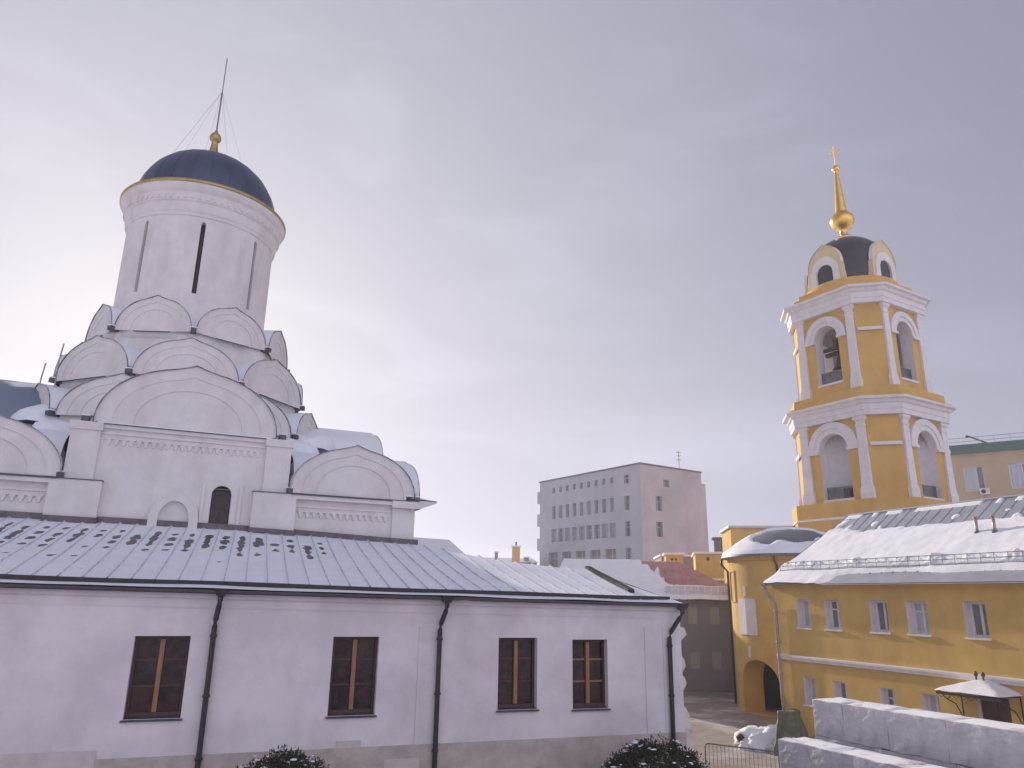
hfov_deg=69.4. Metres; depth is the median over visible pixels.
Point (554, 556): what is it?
window
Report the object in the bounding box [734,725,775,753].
snow heap
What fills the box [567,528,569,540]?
window
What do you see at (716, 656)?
blind window
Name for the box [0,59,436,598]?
cathedral
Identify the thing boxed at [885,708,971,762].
concrete block
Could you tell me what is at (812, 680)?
window
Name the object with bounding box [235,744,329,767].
evergreen shrub
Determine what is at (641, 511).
office building
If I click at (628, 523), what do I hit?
window
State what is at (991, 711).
door
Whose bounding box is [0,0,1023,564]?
sky
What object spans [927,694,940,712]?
window
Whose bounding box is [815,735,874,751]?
concrete block
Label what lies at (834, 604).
window
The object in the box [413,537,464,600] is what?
annex
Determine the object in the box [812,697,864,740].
concrete block
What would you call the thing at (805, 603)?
window
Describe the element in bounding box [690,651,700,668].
blind window
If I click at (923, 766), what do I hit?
concrete block
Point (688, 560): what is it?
pink house
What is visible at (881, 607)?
window
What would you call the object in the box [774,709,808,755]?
tarpaulin pile
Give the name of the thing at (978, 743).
concrete block
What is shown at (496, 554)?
skyline vent
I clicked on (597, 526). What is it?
window
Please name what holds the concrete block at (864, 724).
on the concrete block at (844, 743)
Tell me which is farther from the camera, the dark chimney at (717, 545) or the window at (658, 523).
the window at (658, 523)
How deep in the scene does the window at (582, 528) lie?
109.11 m
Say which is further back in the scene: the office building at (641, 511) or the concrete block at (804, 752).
the office building at (641, 511)
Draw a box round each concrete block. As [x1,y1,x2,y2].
[778,737,855,767]
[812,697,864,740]
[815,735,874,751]
[832,748,926,767]
[841,702,910,749]
[875,748,959,767]
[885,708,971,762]
[900,764,946,767]
[945,718,1023,767]
[957,765,971,767]
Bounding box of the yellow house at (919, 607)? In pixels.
[760,494,1023,736]
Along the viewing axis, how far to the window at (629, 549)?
100.32 m
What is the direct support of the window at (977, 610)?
in the yellow house at (919, 607)
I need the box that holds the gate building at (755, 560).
[720,527,825,717]
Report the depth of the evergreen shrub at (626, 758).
18.31 m
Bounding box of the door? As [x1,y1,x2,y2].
[980,696,1011,722]
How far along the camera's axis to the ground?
33.84 m
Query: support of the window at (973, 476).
in the beige building at (987, 470)
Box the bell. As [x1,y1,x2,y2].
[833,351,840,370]
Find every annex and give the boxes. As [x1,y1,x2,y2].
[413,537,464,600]
[719,525,794,692]
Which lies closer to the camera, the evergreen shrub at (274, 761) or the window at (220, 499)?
the evergreen shrub at (274, 761)
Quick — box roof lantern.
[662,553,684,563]
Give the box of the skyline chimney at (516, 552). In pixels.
[511,542,520,562]
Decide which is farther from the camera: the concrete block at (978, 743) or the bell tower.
the bell tower
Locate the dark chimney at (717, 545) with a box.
[711,537,722,551]
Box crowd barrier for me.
[704,743,779,767]
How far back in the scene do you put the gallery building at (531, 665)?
19.13 m
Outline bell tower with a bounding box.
[780,146,959,532]
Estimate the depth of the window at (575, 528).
110.45 m
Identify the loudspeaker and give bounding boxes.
[843,488,853,497]
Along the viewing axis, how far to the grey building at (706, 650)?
47.78 m
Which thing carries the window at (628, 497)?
in the office building at (641, 511)
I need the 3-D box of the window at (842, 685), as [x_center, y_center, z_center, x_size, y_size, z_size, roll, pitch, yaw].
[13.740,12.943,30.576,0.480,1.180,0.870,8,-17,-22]
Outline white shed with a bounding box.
[712,578,724,584]
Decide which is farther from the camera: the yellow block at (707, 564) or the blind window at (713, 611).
the yellow block at (707, 564)
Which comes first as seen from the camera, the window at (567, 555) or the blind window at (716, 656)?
the blind window at (716, 656)
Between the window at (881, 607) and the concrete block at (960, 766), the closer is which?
the concrete block at (960, 766)
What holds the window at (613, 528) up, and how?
in the office building at (641, 511)
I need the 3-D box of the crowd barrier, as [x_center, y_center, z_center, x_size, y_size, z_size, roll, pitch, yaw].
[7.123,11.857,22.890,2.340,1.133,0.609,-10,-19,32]
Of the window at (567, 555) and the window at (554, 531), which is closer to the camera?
the window at (567, 555)
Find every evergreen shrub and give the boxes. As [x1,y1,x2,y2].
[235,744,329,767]
[600,732,710,767]
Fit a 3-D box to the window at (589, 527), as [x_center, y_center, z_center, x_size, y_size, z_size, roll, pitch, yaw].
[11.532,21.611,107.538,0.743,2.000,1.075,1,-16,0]
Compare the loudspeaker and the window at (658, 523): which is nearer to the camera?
the loudspeaker
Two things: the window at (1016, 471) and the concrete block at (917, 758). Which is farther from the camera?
the window at (1016, 471)
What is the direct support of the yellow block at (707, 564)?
on the ground
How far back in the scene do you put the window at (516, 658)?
20.36 m
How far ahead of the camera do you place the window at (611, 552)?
103.18 m
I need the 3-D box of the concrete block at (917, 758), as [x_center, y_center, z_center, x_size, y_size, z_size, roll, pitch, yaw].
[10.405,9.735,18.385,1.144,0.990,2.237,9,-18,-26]
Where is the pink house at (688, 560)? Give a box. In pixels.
[653,554,693,568]
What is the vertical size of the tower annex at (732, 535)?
10.120 m
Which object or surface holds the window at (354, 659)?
in the gallery building at (531, 665)
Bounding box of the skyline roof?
[487,558,537,601]
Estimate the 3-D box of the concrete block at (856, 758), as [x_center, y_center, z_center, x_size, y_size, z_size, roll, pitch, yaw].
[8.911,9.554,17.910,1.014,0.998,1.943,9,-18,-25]
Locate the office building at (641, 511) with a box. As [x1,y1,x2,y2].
[537,451,708,567]
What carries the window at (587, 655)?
in the gallery building at (531, 665)
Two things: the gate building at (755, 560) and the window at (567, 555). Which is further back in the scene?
the window at (567, 555)
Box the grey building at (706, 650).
[560,558,733,692]
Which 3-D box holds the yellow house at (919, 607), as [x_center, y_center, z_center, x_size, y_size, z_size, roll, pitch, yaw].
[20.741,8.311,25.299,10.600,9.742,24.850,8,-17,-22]
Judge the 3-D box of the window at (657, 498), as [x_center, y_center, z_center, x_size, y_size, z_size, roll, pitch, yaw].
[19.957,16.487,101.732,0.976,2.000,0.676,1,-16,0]
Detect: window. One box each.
[119,636,190,722]
[208,487,230,523]
[325,637,377,718]
[496,638,539,712]
[551,553,557,566]
[553,529,555,541]
[560,529,562,541]
[564,552,570,558]
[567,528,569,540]
[572,640,610,711]
[574,527,576,540]
[578,551,584,558]
[581,526,584,539]
[588,526,591,538]
[592,550,599,558]
[596,525,599,538]
[604,524,607,537]
[607,549,615,558]
[611,523,615,536]
[627,496,629,509]
[627,522,630,535]
[628,548,630,558]
[656,496,659,510]
[657,522,660,536]
[688,607,697,623]
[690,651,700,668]
[709,607,719,623]
[712,651,721,668]
[796,600,812,629]
[803,678,815,706]
[824,600,842,631]
[839,682,847,698]
[870,600,890,634]
[885,688,895,705]
[907,601,931,636]
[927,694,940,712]
[963,466,985,490]
[964,602,991,640]
[1008,463,1023,488]
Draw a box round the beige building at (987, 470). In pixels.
[948,432,1023,500]
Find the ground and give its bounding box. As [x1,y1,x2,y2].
[683,691,815,767]
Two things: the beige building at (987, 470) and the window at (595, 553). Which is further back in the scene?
the window at (595, 553)
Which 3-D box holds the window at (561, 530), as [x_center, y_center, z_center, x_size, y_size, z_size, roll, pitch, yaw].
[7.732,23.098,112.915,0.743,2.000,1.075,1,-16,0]
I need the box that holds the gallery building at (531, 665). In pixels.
[0,510,692,767]
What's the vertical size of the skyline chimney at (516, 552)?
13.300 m
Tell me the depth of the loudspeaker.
42.84 m
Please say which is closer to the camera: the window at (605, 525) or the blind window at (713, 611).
the blind window at (713, 611)
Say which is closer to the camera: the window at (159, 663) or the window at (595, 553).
the window at (159, 663)
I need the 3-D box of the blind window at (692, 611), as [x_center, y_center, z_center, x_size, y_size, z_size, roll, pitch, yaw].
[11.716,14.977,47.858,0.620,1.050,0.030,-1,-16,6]
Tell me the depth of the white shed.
53.16 m
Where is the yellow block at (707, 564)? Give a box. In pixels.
[691,552,723,577]
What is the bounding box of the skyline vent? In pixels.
[494,551,498,559]
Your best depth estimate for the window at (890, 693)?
28.79 m
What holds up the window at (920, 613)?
in the yellow house at (919, 607)

